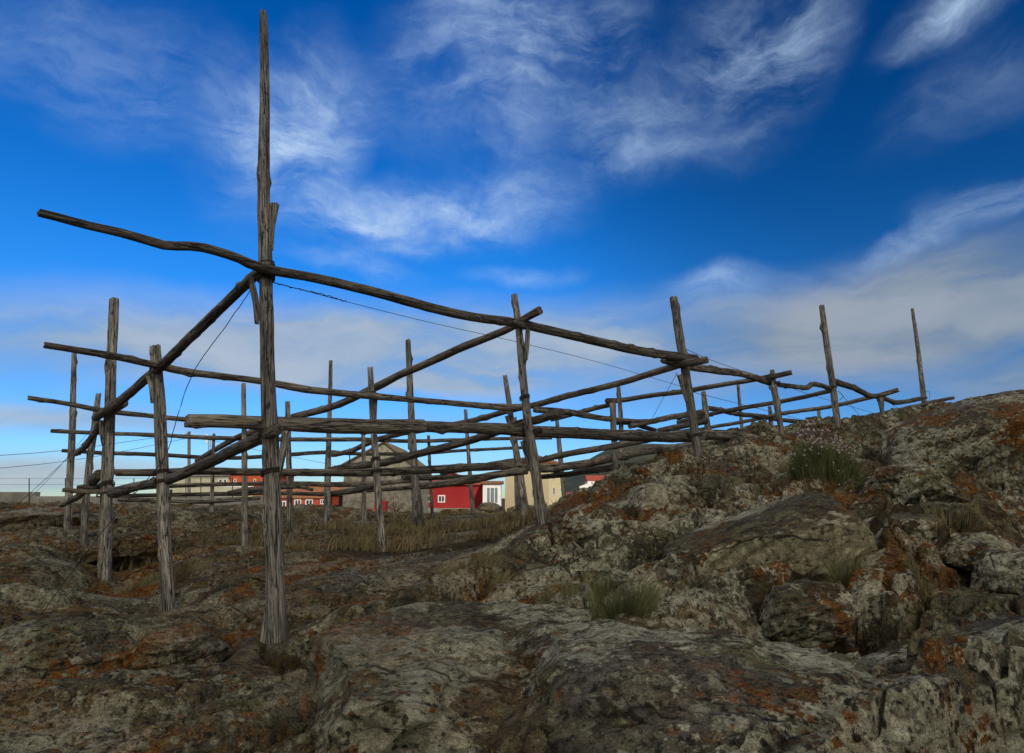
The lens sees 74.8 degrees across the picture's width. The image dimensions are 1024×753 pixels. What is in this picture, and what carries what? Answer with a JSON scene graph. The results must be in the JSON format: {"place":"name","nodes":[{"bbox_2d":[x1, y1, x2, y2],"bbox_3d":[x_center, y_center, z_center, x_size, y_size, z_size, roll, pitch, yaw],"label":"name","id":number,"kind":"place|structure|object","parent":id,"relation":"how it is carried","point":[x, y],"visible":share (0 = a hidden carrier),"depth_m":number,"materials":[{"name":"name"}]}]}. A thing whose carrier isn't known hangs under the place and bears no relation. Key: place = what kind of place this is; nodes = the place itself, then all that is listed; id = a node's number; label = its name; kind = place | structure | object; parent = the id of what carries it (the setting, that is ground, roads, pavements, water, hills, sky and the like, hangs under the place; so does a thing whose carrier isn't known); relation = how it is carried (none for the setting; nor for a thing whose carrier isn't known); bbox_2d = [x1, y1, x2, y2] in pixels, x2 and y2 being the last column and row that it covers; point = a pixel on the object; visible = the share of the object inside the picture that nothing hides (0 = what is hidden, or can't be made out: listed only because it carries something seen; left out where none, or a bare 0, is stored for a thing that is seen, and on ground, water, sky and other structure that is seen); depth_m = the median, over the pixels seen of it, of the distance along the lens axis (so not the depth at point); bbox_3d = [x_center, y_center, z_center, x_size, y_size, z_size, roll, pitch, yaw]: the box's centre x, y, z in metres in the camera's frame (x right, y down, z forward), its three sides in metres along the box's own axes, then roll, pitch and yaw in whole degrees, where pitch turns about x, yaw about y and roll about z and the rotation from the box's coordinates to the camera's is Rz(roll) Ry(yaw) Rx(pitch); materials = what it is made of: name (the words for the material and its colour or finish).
{"place":"outdoors","nodes":[
{"label":"outdoors","id":0,"kind":"place"},
{"bbox_2d":[0,400,1023,752],"bbox_3d":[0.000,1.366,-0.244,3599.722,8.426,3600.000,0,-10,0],"label":"ground","id":1,"kind":"structure","parent":0,"point":[938,690],"depth_m":5.83,"materials":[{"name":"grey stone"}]},
{"bbox_2d":[0,505,118,532],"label":"boulder","id":2,"kind":"object","parent":1,"relation":"on","point":[34,517],"visible":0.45,"depth_m":13.45,"materials":[{"name":"grey stone"}]},
{"bbox_2d":[0,616,137,681],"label":"boulder","id":3,"kind":"object","parent":1,"relation":"on","point":[53,648],"visible":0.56,"depth_m":4.84,"materials":[{"name":"grey stone"}]},
{"bbox_2d":[73,531,179,565],"bbox_3d":[-6.723,3.028,11.562,1.590,0.677,1.604,-3,-10,-1],"label":"boulder","id":4,"kind":"object","parent":1,"relation":"on","point":[139,546],"visible":0.56,"depth_m":11.15,"materials":[{"name":"grey stone"}]},
{"bbox_2d":[0,492,262,505],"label":"boundary wall","id":5,"kind":"structure","parent":1,"relation":"on","point":[8,497],"depth_m":25.77,"materials":[{"name":"concrete"}]},
{"bbox_2d":[0,477,232,501],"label":"wire fence","id":6,"kind":"object","parent":5,"relation":"on","point":[200,478],"visible":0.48,"depth_m":25.93,"materials":[{"name":"grey metal"}]},
{"bbox_2d":[116,576,159,593],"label":"grass tuft","id":7,"kind":"object","parent":1,"relation":"on","point":[142,584],"visible":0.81,"depth_m":9.80,"materials":[{"name":"plant"}]},
{"bbox_2d":[118,616,236,670],"bbox_3d":[-2.704,2.294,5.389,0.855,0.629,0.945,-7,-12,35],"label":"boulder","id":8,"kind":"object","parent":1,"relation":"on","point":[179,643],"visible":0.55,"depth_m":5.14,"materials":[{"name":"grey stone"}]},
{"bbox_2d":[157,556,214,583],"bbox_3d":[-4.869,2.891,10.045,1.030,0.474,0.621,0,-10,0],"label":"grass tuft","id":9,"kind":"object","parent":1,"relation":"on","point":[192,566],"visible":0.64,"depth_m":10.03,"materials":[{"name":"plant"}]},
{"bbox_2d":[186,431,190,491],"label":"utility pole","id":10,"kind":"object","parent":1,"relation":"on","point":[188,453],"visible":0.44,"depth_m":59.64,"materials":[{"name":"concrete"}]},
{"bbox_2d":[0,438,150,455],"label":"power cable","id":11,"kind":"object","parent":10,"relation":"attached to","point":[60,450],"visible":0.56,"depth_m":45.99,"materials":[{"name":"metal"}]},
{"bbox_2d":[4,439,181,467],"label":"power cable","id":12,"kind":"object","parent":10,"relation":"attached to","point":[77,459],"visible":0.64,"depth_m":48.43,"materials":[{"name":"metal"}]},
{"bbox_2d":[133,507,258,534],"bbox_3d":[-6.954,3.354,14.686,2.439,0.942,2.412,6,-12,-32],"label":"boulder","id":13,"kind":"object","parent":1,"relation":"on","point":[189,518],"visible":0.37,"depth_m":14.16,"materials":[{"name":"grey stone"}]},
{"bbox_2d":[174,475,230,483],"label":"khaki warehouse","id":14,"kind":"structure","parent":1,"relation":"on","point":[207,480],"depth_m":116.63,"materials":[{"name":"white paint"}]},
{"bbox_2d":[206,434,210,450],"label":"lattice mast","id":15,"kind":"object","parent":1,"relation":"on","point":[207,441],"visible":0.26,"depth_m":129.63,"materials":[{"name":"metal"}]},
{"bbox_2d":[170,486,253,496],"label":"white wall","id":16,"kind":"structure","parent":1,"relation":"on","point":[207,489],"depth_m":93.68,"materials":[{"name":"paint"}]},
{"bbox_2d":[230,475,293,481],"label":"orange building","id":17,"kind":"structure","parent":1,"relation":"on","point":[238,478],"depth_m":115.70,"materials":[{"name":"paint"}]},
{"bbox_2d":[253,486,342,505],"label":"row house","id":18,"kind":"structure","parent":1,"relation":"on","point":[314,500],"depth_m":108.22,"materials":[{"name":"red wood"}]},
{"bbox_2d":[294,499,300,504],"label":"window","id":19,"kind":"structure","parent":18,"relation":"in","point":[296,501],"depth_m":108.10,"materials":[{"name":"white paint"}]},
{"bbox_2d":[305,499,312,504],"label":"window","id":20,"kind":"structure","parent":18,"relation":"in","point":[308,501],"depth_m":108.10,"materials":[{"name":"white paint"}]},
{"bbox_2d":[293,508,312,511],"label":"boulder","id":21,"kind":"object","parent":1,"relation":"on","point":[303,509],"visible":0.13,"depth_m":21.14,"materials":[{"name":"grey stone"}]},
{"bbox_2d":[70,492,574,570],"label":"dry grass","id":22,"kind":"structure","parent":1,"relation":"on","point":[404,530],"depth_m":12.73,"materials":[{"name":"brown plant"}]},
{"bbox_2d":[331,495,342,505],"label":"dark shed","id":23,"kind":"structure","parent":1,"relation":"on","point":[337,500],"depth_m":70.77,"materials":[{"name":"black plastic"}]},
{"bbox_2d":[332,496,338,504],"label":"window","id":24,"kind":"structure","parent":23,"relation":"in","point":[335,499],"depth_m":70.76,"materials":[{"name":"red plastic"}]},
{"bbox_2d":[335,530,374,546],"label":"grass tuft","id":25,"kind":"object","parent":1,"relation":"on","point":[350,535],"visible":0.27,"depth_m":10.83,"materials":[{"name":"plant"}]},
{"bbox_2d":[374,501,388,511],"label":"wheelie bin","id":26,"kind":"object","parent":1,"relation":"on","point":[384,506],"visible":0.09,"depth_m":64.79,"materials":[{"name":"red plastic"}]},
{"bbox_2d":[342,442,428,513],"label":"gable house","id":27,"kind":"structure","parent":1,"relation":"on","point":[354,500],"depth_m":69.10,"materials":[{"name":"beige paint"}]},
{"bbox_2d":[385,499,403,511],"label":"bare bush","id":28,"kind":"object","parent":1,"relation":"on","point":[395,506],"visible":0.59,"depth_m":60.85,"materials":[{"name":"brown plant"}]},
{"bbox_2d":[306,600,590,752],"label":"boulder","id":29,"kind":"object","parent":1,"relation":"on","point":[437,677],"visible":0.66,"depth_m":3.53,"materials":[{"name":"grey stone"}]},
{"bbox_2d":[428,480,482,512],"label":"red building","id":30,"kind":"structure","parent":1,"relation":"on","point":[454,497],"depth_m":86.58,"materials":[{"name":"paint"}]},
{"bbox_2d":[438,495,444,502],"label":"window","id":31,"kind":"structure","parent":30,"relation":"in","point":[441,498],"depth_m":86.52,"materials":[{"name":"white paint"}]},
{"bbox_2d":[440,509,482,513],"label":"rubble heap","id":32,"kind":"object","parent":1,"relation":"on","point":[447,511],"visible":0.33,"depth_m":57.96,"materials":[{"name":"stone"}]},
{"bbox_2d":[425,545,515,596],"bbox_3d":[-0.397,1.933,6.654,0.980,0.594,0.670,0,-10,0],"label":"grass tuft","id":33,"kind":"object","parent":1,"relation":"on","point":[493,562],"visible":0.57,"depth_m":6.66,"materials":[{"name":"plant"}]},
{"bbox_2d":[0,9,954,644],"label":"fish drying rack","id":34,"kind":"object","parent":1,"relation":"on","point":[268,427],"visible":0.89,"depth_m":10.32,"materials":[{"name":"brown wood"}]},
{"bbox_2d":[478,502,503,512],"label":"rock","id":35,"kind":"object","parent":1,"relation":"on","point":[489,507],"visible":0.84,"depth_m":60.05,"materials":[{"name":"grey stone"}]},
{"bbox_2d":[480,481,503,511],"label":"glazed porch","id":36,"kind":"object","parent":1,"relation":"on","point":[492,491],"visible":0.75,"depth_m":82.72,"materials":[{"name":"white paint"}]},
{"bbox_2d":[486,487,498,503],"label":"window","id":37,"kind":"structure","parent":36,"relation":"in","point":[492,493],"depth_m":82.68,"materials":[{"name":"white paint"}]},
{"bbox_2d":[505,455,561,511],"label":"apartment house","id":38,"kind":"structure","parent":1,"relation":"on","point":[552,492],"depth_m":105.61,"materials":[{"name":"beige paint"}]},
{"bbox_2d":[530,566,599,604],"bbox_3d":[0.377,1.820,5.350,0.787,0.639,0.623,0,-10,0],"label":"grass tuft","id":39,"kind":"object","parent":1,"relation":"on","point":[551,594],"visible":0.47,"depth_m":5.35,"materials":[{"name":"plant"}]},
{"bbox_2d":[579,484,591,487],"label":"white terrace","id":40,"kind":"structure","parent":1,"relation":"on","point":[586,485],"depth_m":227.04,"materials":[{"name":"paint"}]},
{"bbox_2d":[558,503,632,545],"bbox_3d":[1.038,1.904,7.977,1.046,0.793,1.046,-7,-12,33],"label":"boulder","id":41,"kind":"object","parent":1,"relation":"on","point":[583,524],"visible":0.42,"depth_m":7.67,"materials":[{"name":"grey stone"}]},
{"bbox_2d":[574,559,677,620],"bbox_3d":[0.839,1.746,4.938,0.803,0.790,0.798,7,-12,-35],"label":"grass tuft","id":42,"kind":"object","parent":1,"relation":"on","point":[645,598],"visible":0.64,"depth_m":4.87,"materials":[{"name":"plant"}]},
{"bbox_2d":[487,618,875,752],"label":"boulder","id":43,"kind":"object","parent":1,"relation":"on","point":[602,685],"visible":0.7,"depth_m":2.89,"materials":[{"name":"grey stone"}]},
{"bbox_2d":[662,491,877,582],"bbox_3d":[2.345,1.769,6.199,1.831,0.951,1.318,-21,-8,4],"label":"boulder","id":44,"kind":"object","parent":1,"relation":"on","point":[800,533],"visible":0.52,"depth_m":5.77,"materials":[{"name":"grey stone"}]},
{"bbox_2d":[773,452,789,472],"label":"grass tuft","id":45,"kind":"object","parent":1,"relation":"on","point":[782,466],"visible":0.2,"depth_m":9.38,"materials":[{"name":"green plant"}]},
{"bbox_2d":[758,578,861,650],"bbox_3d":[2.159,1.797,4.978,0.734,0.548,0.879,-8,-18,-1],"label":"boulder","id":46,"kind":"object","parent":1,"relation":"on","point":[807,613],"visible":0.85,"depth_m":4.69,"materials":[{"name":"grey stone"}]},
{"bbox_2d":[781,425,869,492],"bbox_3d":[4.029,1.261,8.613,1.133,1.300,1.049,8,-13,-37],"label":"thrift plant","id":47,"kind":"object","parent":1,"relation":"on","point":[835,464],"visible":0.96,"depth_m":8.53,"materials":[{"name":"green plant"}]},
{"bbox_2d":[816,547,885,587],"bbox_3d":[2.685,1.664,5.422,0.657,0.663,0.616,0,-10,0],"label":"grass tuft","id":48,"kind":"object","parent":1,"relation":"on","point":[836,576],"visible":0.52,"depth_m":5.37,"materials":[{"name":"green plant"}]},
{"bbox_2d":[852,548,927,587],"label":"boulder","id":49,"kind":"object","parent":1,"relation":"on","point":[888,558],"visible":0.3,"depth_m":5.44,"materials":[{"name":"stone"}]},
{"bbox_2d":[862,512,958,539],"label":"boulder","id":50,"kind":"object","parent":1,"relation":"on","point":[928,526],"visible":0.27,"depth_m":6.43,"materials":[{"name":"grey stone"}]},
{"bbox_2d":[859,462,970,504],"bbox_3d":[4.705,1.359,7.944,1.138,0.668,1.063,6,-12,-29],"label":"boulder","id":51,"kind":"object","parent":1,"relation":"on","point":[911,483],"visible":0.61,"depth_m":7.54,"materials":[{"name":"grey stone"}]},
{"bbox_2d":[893,546,942,610],"bbox_3d":[3.093,1.553,5.105,0.356,0.594,0.370,-4,-11,23],"label":"grass tuft","id":52,"kind":"object","parent":1,"relation":"on","point":[910,560],"visible":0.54,"depth_m":5.09,"materials":[{"name":"brown plant"}]},
{"bbox_2d":[856,615,1023,668],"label":"boulder","id":53,"kind":"object","parent":1,"relation":"on","point":[994,629],"visible":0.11,"depth_m":3.86,"materials":[{"name":"grey stone"}]},
{"bbox_2d":[881,389,1023,485],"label":"boulder","id":54,"kind":"object","parent":1,"relation":"on","point":[981,438],"visible":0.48,"depth_m":8.90,"materials":[{"name":"grey stone"}]},
{"bbox_2d":[920,490,984,531],"bbox_3d":[4.339,1.511,6.580,0.599,0.786,0.703,0,-10,0],"label":"grass tuft","id":55,"kind":"object","parent":1,"relation":"on","point":[943,516],"visible":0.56,"depth_m":6.56,"materials":[{"name":"plant"}]},
{"bbox_2d":[939,532,1020,570],"bbox_3d":[4.231,1.596,6.118,0.662,0.349,0.863,-5,-11,25],"label":"boulder","id":56,"kind":"object","parent":1,"relation":"on","point":[961,550],"visible":0.62,"depth_m":5.92,"materials":[{"name":"grey stone"}]},
{"bbox_2d":[973,547,1023,595],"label":"boulder","id":57,"kind":"object","parent":1,"relation":"on","point":[999,570],"visible":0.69,"depth_m":5.01,"materials":[{"name":"grey stone"}]},
{"bbox_2d":[0,0,1023,497],"label":"sky","id":58,"kind":"structure","parent":0,"point":[757,165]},
{"bbox_2d":[565,444,672,491],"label":"hill","id":59,"kind":"structure","parent":0,"point":[573,483],"depth_m":301.20,"materials":[{"name":"grey stone"}]},
{"bbox_2d":[584,475,604,484],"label":"hillside house","id":60,"kind":"structure","parent":59,"relation":"on","point":[590,479],"depth_m":231.11,"materials":[{"name":"red paint"}]}
]}

